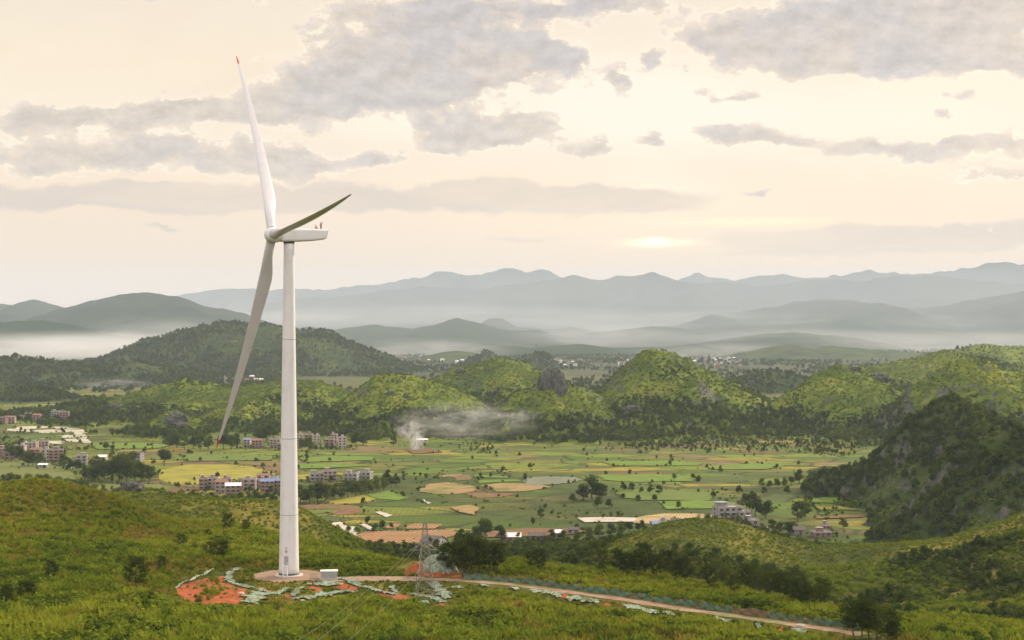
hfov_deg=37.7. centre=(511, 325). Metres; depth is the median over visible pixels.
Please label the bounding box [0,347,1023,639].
ground
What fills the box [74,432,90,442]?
field
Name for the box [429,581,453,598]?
erosion net
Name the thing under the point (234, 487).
village house
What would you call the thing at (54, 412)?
village house
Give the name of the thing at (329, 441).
village house
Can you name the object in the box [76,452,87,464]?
village house
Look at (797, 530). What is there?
village house
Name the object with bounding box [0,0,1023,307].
sky
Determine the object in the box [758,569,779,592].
pine tree
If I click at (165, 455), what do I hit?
broadleaf tree
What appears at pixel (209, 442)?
broadleaf tree
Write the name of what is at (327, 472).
village house
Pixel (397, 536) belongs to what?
field
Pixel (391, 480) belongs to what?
broadleaf tree
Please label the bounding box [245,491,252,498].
broadleaf tree
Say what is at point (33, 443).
village house
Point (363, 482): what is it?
broadleaf tree
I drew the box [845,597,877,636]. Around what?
pine tree
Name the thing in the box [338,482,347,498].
broadleaf tree
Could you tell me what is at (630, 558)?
pine tree
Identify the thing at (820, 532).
village house
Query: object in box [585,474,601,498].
broadleaf tree
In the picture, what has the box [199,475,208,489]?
village house
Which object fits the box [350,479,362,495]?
broadleaf tree
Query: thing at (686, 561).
pine tree
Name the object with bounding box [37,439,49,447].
village house
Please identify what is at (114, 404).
rock outcrop
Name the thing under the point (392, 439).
broadleaf tree
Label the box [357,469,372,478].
village house
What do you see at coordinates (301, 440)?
broadleaf tree
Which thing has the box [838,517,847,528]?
broadleaf tree
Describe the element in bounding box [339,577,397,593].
erosion net
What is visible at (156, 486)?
field
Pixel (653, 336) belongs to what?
hill
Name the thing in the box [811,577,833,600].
pine tree
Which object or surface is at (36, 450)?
village house
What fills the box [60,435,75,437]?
field
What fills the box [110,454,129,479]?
broadleaf tree
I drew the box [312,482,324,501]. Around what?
broadleaf tree
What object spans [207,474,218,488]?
village house
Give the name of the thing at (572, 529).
village house
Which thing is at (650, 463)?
field
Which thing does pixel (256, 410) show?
hill
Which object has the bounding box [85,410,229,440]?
hill
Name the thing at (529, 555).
pine tree
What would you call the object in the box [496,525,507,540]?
broadleaf tree
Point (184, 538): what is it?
pine tree
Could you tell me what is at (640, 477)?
field
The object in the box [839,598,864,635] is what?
pine tree
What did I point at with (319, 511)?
field
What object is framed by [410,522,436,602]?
lattice pylon
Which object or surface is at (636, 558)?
pine tree
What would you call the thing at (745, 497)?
broadleaf tree
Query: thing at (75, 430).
field
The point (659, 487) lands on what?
broadleaf tree
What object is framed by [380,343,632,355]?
hill
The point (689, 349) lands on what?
hill
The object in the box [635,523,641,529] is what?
broadleaf tree
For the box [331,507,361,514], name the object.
field
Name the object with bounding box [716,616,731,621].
erosion net
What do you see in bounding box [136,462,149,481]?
broadleaf tree
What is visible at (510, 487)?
field
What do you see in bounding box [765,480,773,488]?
broadleaf tree
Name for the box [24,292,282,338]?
mountain
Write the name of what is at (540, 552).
pine tree
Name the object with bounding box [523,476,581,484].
pond
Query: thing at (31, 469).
field
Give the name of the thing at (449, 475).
field
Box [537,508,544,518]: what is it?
broadleaf tree
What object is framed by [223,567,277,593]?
erosion net
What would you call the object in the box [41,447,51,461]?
village house
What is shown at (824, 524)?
village house
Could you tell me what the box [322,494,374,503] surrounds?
field
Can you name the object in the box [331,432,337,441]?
village house
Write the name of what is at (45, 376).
hill
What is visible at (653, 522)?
village house
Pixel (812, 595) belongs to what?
pine tree
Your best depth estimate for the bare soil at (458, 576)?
358.55 m
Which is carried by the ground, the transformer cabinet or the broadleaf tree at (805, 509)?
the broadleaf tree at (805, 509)
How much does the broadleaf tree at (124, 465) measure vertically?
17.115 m
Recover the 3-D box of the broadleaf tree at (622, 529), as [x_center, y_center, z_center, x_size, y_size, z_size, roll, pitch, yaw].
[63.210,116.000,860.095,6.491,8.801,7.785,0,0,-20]
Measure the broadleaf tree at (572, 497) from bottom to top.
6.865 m
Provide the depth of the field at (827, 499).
1031.93 m
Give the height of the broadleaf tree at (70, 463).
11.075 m
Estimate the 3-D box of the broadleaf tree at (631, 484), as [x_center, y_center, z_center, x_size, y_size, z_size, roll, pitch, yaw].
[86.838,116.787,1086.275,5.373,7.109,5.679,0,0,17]
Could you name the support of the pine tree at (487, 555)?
on the ground
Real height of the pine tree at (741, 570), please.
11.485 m
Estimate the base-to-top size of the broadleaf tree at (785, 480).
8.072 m
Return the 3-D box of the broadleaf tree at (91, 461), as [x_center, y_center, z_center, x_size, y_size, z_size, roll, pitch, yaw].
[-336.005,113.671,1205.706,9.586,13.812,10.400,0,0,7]
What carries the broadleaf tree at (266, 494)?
on the ground
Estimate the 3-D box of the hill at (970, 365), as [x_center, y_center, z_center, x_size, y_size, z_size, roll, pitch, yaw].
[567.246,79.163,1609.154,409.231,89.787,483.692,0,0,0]
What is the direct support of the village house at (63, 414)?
on the ground
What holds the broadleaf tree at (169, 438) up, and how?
on the ground
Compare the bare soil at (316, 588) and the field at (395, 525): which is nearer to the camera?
the bare soil at (316, 588)
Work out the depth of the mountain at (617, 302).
13050.35 m
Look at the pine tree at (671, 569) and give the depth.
367.94 m
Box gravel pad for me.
[254,570,320,581]
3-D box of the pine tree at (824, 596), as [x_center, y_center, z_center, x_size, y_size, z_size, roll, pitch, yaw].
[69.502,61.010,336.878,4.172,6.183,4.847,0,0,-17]
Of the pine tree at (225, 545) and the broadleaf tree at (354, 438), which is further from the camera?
the broadleaf tree at (354, 438)
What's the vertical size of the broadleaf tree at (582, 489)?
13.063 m
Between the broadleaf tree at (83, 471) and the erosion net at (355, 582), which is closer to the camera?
the erosion net at (355, 582)
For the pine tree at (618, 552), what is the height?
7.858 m
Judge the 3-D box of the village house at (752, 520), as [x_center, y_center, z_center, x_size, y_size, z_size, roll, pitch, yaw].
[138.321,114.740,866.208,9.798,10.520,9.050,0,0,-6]
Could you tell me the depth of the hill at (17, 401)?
2387.93 m
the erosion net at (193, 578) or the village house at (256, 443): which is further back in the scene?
the village house at (256, 443)
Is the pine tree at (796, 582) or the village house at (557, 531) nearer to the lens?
the pine tree at (796, 582)
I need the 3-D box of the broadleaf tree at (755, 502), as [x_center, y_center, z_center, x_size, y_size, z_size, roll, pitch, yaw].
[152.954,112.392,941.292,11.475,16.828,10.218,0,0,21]
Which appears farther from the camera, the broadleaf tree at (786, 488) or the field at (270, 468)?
the field at (270, 468)
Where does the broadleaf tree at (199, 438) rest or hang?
on the ground
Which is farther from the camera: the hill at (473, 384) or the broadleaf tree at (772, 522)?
the hill at (473, 384)
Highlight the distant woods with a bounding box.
[0,347,954,397]
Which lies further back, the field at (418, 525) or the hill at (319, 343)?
the hill at (319, 343)
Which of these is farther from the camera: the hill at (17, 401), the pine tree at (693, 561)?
the hill at (17, 401)
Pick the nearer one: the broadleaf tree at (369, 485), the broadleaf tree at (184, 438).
the broadleaf tree at (369, 485)
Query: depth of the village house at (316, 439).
1524.83 m
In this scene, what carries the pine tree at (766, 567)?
on the ground
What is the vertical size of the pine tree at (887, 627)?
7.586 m
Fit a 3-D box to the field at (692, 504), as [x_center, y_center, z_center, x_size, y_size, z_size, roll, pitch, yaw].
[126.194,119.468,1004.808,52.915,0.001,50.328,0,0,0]
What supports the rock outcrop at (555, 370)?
on the hill at (543, 406)
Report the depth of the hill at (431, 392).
1696.74 m
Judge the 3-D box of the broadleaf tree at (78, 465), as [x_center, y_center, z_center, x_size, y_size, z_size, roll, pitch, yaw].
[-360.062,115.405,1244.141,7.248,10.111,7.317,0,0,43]
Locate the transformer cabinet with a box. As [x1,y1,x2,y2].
[320,569,337,579]
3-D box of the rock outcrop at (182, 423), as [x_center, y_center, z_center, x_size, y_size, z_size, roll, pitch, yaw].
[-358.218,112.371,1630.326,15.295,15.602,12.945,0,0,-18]
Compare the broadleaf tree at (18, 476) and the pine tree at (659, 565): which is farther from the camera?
the broadleaf tree at (18, 476)
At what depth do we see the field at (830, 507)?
981.14 m
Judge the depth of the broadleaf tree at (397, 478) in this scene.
1125.53 m
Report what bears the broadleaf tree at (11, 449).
on the ground
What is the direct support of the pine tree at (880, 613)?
on the ground
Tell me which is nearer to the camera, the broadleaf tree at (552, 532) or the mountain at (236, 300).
the broadleaf tree at (552, 532)
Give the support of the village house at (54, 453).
on the ground
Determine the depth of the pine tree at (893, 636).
295.46 m
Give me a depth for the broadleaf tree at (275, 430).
1564.93 m
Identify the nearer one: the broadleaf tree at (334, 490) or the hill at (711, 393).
the broadleaf tree at (334, 490)
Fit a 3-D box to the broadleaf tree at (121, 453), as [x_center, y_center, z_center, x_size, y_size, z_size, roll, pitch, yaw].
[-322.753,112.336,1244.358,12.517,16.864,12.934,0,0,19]
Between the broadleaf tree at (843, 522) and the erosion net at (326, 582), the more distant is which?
the broadleaf tree at (843, 522)
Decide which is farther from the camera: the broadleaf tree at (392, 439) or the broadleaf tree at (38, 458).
the broadleaf tree at (392, 439)
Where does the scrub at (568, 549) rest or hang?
on the ground
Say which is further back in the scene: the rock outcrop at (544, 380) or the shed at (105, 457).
the rock outcrop at (544, 380)
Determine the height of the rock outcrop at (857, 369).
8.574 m
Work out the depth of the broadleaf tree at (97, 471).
1151.86 m
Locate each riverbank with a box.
[332,522,359,537]
[359,523,371,529]
[376,511,390,516]
[579,517,636,521]
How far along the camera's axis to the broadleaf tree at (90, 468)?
1150.82 m
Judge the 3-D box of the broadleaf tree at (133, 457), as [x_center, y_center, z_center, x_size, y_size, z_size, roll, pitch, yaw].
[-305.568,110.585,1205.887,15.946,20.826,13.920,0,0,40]
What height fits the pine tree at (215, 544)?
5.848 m
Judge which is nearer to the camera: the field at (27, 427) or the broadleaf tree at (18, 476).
the broadleaf tree at (18, 476)
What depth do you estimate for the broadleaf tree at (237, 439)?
1470.26 m
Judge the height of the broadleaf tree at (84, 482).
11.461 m
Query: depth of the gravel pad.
358.57 m
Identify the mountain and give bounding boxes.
[0,299,63,321]
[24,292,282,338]
[178,262,1023,311]
[241,272,1023,331]
[637,291,1023,346]
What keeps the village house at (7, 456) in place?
on the ground
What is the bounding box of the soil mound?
[403,562,458,576]
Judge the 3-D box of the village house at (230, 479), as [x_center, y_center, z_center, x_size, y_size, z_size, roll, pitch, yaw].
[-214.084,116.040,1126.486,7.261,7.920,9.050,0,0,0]
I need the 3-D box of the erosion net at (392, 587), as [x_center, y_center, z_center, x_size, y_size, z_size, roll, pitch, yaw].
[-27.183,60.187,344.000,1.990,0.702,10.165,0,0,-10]
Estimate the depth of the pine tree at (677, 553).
559.19 m
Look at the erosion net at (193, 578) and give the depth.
349.56 m
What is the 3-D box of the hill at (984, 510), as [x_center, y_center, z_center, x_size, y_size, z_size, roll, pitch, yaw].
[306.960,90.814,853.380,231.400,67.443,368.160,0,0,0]
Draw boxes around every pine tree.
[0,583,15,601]
[14,580,32,594]
[26,580,41,593]
[42,560,59,575]
[121,554,153,587]
[154,555,168,568]
[173,533,187,545]
[201,540,214,552]
[209,539,224,554]
[216,540,230,554]
[219,512,236,528]
[240,518,251,528]
[436,541,464,570]
[445,535,477,576]
[448,530,478,571]
[461,531,492,573]
[471,537,492,573]
[476,540,504,573]
[488,541,509,573]
[524,549,536,566]
[531,547,548,571]
[592,548,612,569]
[608,547,628,571]
[617,552,636,573]
[627,548,649,575]
[631,541,658,572]
[646,554,665,576]
[653,548,674,570]
[664,555,687,578]
[668,549,685,572]
[672,553,695,580]
[680,555,700,578]
[694,568,703,579]
[699,564,717,585]
[709,558,731,581]
[717,565,735,586]
[725,572,744,591]
[733,561,754,580]
[734,562,760,586]
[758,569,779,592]
[759,562,783,587]
[768,570,793,594]
[779,575,793,598]
[784,564,811,582]
[787,575,813,601]
[793,583,811,600]
[800,586,821,603]
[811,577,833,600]
[814,584,830,602]
[833,601,853,630]
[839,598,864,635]
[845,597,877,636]
[851,598,884,638]
[861,601,895,639]
[879,606,905,639]
[882,616,904,639]
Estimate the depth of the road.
331.91 m
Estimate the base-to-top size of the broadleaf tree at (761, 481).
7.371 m
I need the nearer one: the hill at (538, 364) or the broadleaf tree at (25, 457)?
the broadleaf tree at (25, 457)
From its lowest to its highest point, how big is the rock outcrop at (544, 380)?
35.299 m
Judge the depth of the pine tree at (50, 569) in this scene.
340.02 m
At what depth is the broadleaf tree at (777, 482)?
1115.69 m
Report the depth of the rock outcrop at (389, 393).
1686.88 m
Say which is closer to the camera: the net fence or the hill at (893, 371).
the net fence
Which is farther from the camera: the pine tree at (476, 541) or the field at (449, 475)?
the field at (449, 475)
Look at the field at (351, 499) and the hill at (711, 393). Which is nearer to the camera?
the field at (351, 499)
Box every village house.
[0,416,7,423]
[0,445,6,457]
[4,452,16,459]
[7,416,16,423]
[15,443,26,450]
[24,440,38,450]
[29,447,43,456]
[32,414,42,420]
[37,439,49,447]
[38,463,48,467]
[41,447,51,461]
[48,447,63,461]
[51,409,59,418]
[59,410,69,418]
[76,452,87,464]
[128,451,144,461]
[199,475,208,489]
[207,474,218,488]
[214,479,228,492]
[222,475,232,482]
[225,482,240,496]
[242,475,256,490]
[243,438,251,447]
[251,439,262,448]
[256,473,270,477]
[257,476,263,487]
[260,478,274,491]
[270,437,280,447]
[274,478,279,491]
[297,432,302,441]
[304,432,312,441]
[309,470,322,480]
[312,433,319,443]
[322,467,336,481]
[325,437,334,447]
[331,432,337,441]
[337,435,345,448]
[343,470,359,480]
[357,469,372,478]
[419,535,446,544]
[528,532,545,539]
[549,529,562,537]
[567,527,578,532]
[649,521,659,526]
[659,517,669,521]
[712,501,742,520]
[738,509,750,523]
[742,515,761,527]
[787,526,805,534]
[810,527,831,537]
[820,520,829,529]
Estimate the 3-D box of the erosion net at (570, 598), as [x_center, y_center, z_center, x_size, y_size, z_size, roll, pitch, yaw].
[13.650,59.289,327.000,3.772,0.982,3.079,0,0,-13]
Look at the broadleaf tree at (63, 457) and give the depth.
1262.12 m
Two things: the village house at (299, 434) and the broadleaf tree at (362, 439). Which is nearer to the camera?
the broadleaf tree at (362, 439)
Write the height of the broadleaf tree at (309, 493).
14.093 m
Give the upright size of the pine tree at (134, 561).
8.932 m
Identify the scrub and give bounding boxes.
[0,396,884,545]
[43,479,1023,617]
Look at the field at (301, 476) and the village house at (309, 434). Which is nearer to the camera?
the field at (301, 476)
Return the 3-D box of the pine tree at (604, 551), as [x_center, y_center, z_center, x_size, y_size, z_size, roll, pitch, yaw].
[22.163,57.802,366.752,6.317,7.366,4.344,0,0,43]
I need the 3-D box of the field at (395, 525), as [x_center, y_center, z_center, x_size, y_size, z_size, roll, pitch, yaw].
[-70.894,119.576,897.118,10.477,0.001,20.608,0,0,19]
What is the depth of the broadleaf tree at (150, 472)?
1157.44 m
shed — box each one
[98,455,107,459]
[416,438,427,441]
[500,532,520,540]
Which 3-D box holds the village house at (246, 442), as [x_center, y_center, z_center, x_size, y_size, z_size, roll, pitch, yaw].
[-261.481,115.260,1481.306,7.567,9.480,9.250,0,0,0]
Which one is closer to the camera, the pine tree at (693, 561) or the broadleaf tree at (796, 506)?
the pine tree at (693, 561)
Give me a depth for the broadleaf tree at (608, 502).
987.24 m
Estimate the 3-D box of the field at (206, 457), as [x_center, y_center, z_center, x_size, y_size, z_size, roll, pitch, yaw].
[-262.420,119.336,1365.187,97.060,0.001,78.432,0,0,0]
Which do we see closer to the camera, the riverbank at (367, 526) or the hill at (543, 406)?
the riverbank at (367, 526)
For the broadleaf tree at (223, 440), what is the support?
on the ground
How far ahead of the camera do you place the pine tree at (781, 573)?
340.72 m
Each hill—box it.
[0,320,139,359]
[0,357,268,388]
[0,388,97,403]
[16,378,349,428]
[84,322,436,378]
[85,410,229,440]
[203,397,320,434]
[298,318,590,349]
[303,373,489,442]
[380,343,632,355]
[400,351,514,362]
[434,357,542,405]
[449,351,495,367]
[464,384,617,444]
[481,318,593,335]
[518,354,568,370]
[559,326,792,347]
[598,349,800,443]
[618,344,738,355]
[697,332,916,350]
[699,344,925,361]
[734,371,803,393]
[771,365,905,442]
[801,400,1014,508]
[859,425,1023,542]
[861,350,1023,387]
[877,358,1023,434]
[956,344,1023,362]
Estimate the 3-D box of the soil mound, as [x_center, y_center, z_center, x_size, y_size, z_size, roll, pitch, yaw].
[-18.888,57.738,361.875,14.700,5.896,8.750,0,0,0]
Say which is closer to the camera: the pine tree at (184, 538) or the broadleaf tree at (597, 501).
the pine tree at (184, 538)
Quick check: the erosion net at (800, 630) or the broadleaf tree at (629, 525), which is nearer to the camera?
the erosion net at (800, 630)
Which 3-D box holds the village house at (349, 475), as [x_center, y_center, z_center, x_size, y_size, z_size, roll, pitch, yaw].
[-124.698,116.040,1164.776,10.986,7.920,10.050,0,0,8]
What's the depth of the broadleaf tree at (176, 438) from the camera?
1471.15 m
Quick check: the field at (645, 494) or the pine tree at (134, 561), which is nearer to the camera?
the pine tree at (134, 561)
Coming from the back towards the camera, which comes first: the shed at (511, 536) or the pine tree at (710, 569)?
the shed at (511, 536)
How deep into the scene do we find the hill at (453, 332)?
7985.90 m
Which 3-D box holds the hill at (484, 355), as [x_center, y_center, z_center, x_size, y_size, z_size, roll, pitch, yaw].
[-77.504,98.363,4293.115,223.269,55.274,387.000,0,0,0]
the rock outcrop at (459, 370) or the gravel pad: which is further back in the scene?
the rock outcrop at (459, 370)
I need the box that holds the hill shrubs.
[0,319,1023,540]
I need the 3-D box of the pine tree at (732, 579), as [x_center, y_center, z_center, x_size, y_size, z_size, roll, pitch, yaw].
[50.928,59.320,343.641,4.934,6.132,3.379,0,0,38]
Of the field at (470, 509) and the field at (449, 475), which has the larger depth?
the field at (449, 475)
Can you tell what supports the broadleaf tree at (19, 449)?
on the ground
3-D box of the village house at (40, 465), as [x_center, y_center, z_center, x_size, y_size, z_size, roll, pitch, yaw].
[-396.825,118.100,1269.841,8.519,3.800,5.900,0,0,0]
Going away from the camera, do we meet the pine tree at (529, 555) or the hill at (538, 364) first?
the pine tree at (529, 555)
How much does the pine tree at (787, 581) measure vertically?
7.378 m
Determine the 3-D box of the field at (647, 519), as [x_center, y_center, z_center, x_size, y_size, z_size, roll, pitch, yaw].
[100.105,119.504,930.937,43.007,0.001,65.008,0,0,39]
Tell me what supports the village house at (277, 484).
on the ground
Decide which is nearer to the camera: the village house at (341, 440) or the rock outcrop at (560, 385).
the village house at (341, 440)
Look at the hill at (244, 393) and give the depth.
1993.12 m
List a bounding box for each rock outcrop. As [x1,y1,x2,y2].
[106,402,123,409]
[114,481,135,490]
[126,482,144,491]
[164,411,188,425]
[176,422,189,429]
[386,391,394,395]
[454,368,465,372]
[537,371,551,390]
[543,367,564,385]
[551,373,567,396]
[621,405,642,414]
[849,366,861,371]
[873,372,889,382]
[935,445,943,454]
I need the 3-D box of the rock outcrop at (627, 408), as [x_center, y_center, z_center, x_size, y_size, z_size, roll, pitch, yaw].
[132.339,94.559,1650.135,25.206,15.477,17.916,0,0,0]
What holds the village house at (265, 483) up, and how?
on the ground
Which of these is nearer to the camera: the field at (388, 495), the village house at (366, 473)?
the field at (388, 495)
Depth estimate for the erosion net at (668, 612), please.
312.05 m
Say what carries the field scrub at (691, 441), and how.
on the ground
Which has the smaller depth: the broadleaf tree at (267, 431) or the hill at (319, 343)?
the broadleaf tree at (267, 431)
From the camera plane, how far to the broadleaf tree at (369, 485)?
1070.56 m
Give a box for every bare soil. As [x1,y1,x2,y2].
[176,576,247,603]
[308,586,321,591]
[334,582,357,590]
[373,587,408,599]
[451,574,463,578]
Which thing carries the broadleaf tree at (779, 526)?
on the ground
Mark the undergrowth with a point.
(86, 592)
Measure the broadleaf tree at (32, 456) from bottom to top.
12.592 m
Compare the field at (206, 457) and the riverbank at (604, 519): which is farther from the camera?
the field at (206, 457)
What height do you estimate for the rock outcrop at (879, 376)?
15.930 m
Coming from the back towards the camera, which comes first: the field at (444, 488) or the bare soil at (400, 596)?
the field at (444, 488)
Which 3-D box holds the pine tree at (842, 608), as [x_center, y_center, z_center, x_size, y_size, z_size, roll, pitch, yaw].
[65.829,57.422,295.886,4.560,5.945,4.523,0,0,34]
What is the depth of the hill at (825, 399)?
1711.50 m
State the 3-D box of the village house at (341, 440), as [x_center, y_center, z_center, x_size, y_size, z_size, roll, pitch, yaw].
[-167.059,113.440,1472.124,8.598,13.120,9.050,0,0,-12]
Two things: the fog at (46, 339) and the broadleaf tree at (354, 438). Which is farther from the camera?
the fog at (46, 339)
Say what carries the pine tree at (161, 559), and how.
on the ground
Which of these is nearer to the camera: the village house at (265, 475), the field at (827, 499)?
the field at (827, 499)
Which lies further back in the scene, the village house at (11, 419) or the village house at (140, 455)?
the village house at (11, 419)
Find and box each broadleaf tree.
[0,474,7,481]
[4,444,17,460]
[5,472,15,481]
[13,445,24,460]
[13,474,21,479]
[19,450,33,465]
[30,452,35,464]
[33,452,45,463]
[58,454,67,467]
[66,458,75,469]
[70,478,78,484]
[74,459,81,470]
[79,463,89,479]
[79,480,90,486]
[86,465,95,481]
[88,459,97,466]
[90,462,106,480]
[96,457,109,479]
[102,442,108,450]
[105,459,120,475]
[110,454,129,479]
[116,461,131,481]
[117,451,129,457]
[124,451,138,464]
[126,460,141,481]
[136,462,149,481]
[145,465,155,480]
[156,449,171,465]
[164,435,174,447]
[170,432,180,447]
[179,435,188,448]
[187,435,198,448]
[195,433,206,449]
[203,435,213,449]
[216,433,229,449]
[225,434,235,447]
[233,433,241,445]
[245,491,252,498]
[252,426,263,438]
[252,490,260,498]
[261,424,274,440]
[261,492,270,497]
[269,491,277,500]
[270,426,278,437]
[297,438,306,448]
[298,484,306,503]
[302,436,315,449]
[303,484,316,503]
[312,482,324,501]
[318,482,332,500]
[329,483,340,499]
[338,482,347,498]
[342,479,355,496]
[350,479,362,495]
[351,432,359,445]
[359,479,368,494]
[360,434,366,444]
[362,478,375,493]
[372,477,381,490]
[380,476,389,489]
[382,469,391,477]
[388,476,395,487]
[389,437,396,445]
[394,476,400,485]
[454,528,464,539]
[472,526,479,534]
[476,517,494,536]
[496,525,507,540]
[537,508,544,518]
[547,529,555,537]
[557,529,565,538]
[568,493,577,500]
[575,483,588,500]
[583,527,593,534]
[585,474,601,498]
[592,495,602,508]
[593,523,604,536]
[595,483,607,499]
[604,499,612,506]
[606,523,615,533]
[616,521,626,532]
[620,482,626,489]
[625,522,632,529]
[628,482,634,490]
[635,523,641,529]
[655,485,662,493]
[739,494,751,508]
[747,491,763,516]
[758,478,764,486]
[760,500,774,518]
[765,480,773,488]
[768,519,776,527]
[773,521,783,532]
[774,478,780,485]
[781,477,787,485]
[783,485,790,492]
[783,521,793,532]
[787,477,795,485]
[791,500,805,521]
[794,469,803,483]
[799,500,811,516]
[821,488,827,496]
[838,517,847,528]
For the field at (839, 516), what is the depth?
939.75 m
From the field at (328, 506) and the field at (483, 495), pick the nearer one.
the field at (328, 506)
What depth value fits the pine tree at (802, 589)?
329.23 m
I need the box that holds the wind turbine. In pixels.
[216,56,350,577]
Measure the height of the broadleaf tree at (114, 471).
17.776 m
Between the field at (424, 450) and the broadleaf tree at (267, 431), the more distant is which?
the broadleaf tree at (267, 431)
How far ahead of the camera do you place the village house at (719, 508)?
881.20 m
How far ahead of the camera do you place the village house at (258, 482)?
1112.81 m
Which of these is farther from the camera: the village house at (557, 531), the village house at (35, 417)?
the village house at (35, 417)
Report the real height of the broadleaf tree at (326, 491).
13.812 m
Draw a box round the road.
[296,576,866,635]
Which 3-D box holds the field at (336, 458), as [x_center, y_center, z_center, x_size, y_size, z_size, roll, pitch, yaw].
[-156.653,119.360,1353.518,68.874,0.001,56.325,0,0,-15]
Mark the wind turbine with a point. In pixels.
(289, 236)
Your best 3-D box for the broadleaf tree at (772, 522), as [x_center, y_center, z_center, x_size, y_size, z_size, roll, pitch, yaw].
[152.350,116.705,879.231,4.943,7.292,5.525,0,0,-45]
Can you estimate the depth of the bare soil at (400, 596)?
336.73 m
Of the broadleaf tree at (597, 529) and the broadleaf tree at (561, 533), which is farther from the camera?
the broadleaf tree at (597, 529)
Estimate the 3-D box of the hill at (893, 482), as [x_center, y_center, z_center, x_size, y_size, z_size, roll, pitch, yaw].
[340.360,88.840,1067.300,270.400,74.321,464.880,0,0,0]
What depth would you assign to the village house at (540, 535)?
839.60 m
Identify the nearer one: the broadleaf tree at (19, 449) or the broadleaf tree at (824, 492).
the broadleaf tree at (824, 492)
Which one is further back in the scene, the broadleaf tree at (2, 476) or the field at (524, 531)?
the broadleaf tree at (2, 476)
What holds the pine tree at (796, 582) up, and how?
on the ground
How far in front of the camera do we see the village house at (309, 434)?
1544.40 m
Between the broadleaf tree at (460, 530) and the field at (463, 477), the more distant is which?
the field at (463, 477)
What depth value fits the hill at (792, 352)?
5268.08 m
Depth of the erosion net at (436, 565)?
359.96 m
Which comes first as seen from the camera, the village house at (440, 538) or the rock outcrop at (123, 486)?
the rock outcrop at (123, 486)
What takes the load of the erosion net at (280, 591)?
on the ground
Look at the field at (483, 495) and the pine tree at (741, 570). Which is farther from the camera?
the field at (483, 495)
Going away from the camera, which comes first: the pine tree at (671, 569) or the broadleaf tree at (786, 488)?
the pine tree at (671, 569)
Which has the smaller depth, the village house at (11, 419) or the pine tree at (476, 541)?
the pine tree at (476, 541)
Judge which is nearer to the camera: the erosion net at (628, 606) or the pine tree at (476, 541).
the erosion net at (628, 606)
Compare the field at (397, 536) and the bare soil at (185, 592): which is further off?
the field at (397, 536)
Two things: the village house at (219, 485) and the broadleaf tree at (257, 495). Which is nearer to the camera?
the broadleaf tree at (257, 495)
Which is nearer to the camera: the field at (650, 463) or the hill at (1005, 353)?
the field at (650, 463)
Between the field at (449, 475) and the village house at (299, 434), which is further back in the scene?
the village house at (299, 434)
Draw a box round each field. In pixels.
[0,459,78,478]
[6,429,29,431]
[15,426,47,428]
[34,430,61,432]
[50,441,63,443]
[51,426,88,428]
[52,429,83,431]
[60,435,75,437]
[60,438,81,441]
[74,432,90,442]
[89,483,170,489]
[90,443,168,448]
[159,464,274,483]
[181,453,277,460]
[256,466,300,473]
[298,473,342,478]
[298,503,354,508]
[299,463,373,467]
[300,456,373,461]
[309,509,329,513]
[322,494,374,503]
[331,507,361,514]
[357,529,456,542]
[364,491,407,499]
[379,523,401,527]
[404,523,441,528]
[405,448,440,452]
[419,482,478,493]
[442,474,461,476]
[450,504,478,514]
[451,475,471,480]
[465,493,516,497]
[475,475,510,477]
[477,479,520,482]
[481,483,549,490]
[481,528,584,536]
[597,474,697,481]
[601,460,703,465]
[614,488,712,499]
[632,513,711,523]
[659,500,736,508]
[708,463,786,468]
[811,497,845,502]
[814,515,862,517]
[817,506,861,509]
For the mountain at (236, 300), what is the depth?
17591.42 m
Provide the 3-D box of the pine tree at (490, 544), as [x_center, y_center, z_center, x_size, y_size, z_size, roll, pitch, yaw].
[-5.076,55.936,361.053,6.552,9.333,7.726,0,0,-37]
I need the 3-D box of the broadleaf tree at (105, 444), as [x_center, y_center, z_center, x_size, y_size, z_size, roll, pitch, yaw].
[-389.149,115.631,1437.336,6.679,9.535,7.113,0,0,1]
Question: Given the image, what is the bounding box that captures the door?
[284,556,287,564]
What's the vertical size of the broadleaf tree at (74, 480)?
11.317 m
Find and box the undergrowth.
[0,476,1023,639]
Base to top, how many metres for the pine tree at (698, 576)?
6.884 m
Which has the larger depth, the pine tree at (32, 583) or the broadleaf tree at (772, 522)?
the broadleaf tree at (772, 522)
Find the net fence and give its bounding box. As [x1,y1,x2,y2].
[464,573,859,630]
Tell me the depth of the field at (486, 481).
1160.93 m
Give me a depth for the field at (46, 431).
1703.53 m
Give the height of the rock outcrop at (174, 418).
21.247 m
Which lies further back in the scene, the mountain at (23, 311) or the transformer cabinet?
the mountain at (23, 311)
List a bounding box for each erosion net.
[174,568,213,588]
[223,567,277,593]
[241,591,270,603]
[277,587,289,593]
[290,586,306,595]
[293,589,358,598]
[313,580,342,585]
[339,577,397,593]
[388,585,398,591]
[411,592,446,601]
[423,552,457,573]
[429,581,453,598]
[551,591,562,596]
[567,595,581,600]
[622,604,658,612]
[662,610,675,614]
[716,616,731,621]
[790,627,806,632]
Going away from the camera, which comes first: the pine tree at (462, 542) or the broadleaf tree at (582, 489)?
the pine tree at (462, 542)
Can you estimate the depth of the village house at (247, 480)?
1091.60 m
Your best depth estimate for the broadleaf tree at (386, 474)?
1147.21 m
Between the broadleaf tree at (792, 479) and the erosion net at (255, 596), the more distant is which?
the broadleaf tree at (792, 479)
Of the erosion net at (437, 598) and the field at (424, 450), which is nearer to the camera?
the erosion net at (437, 598)

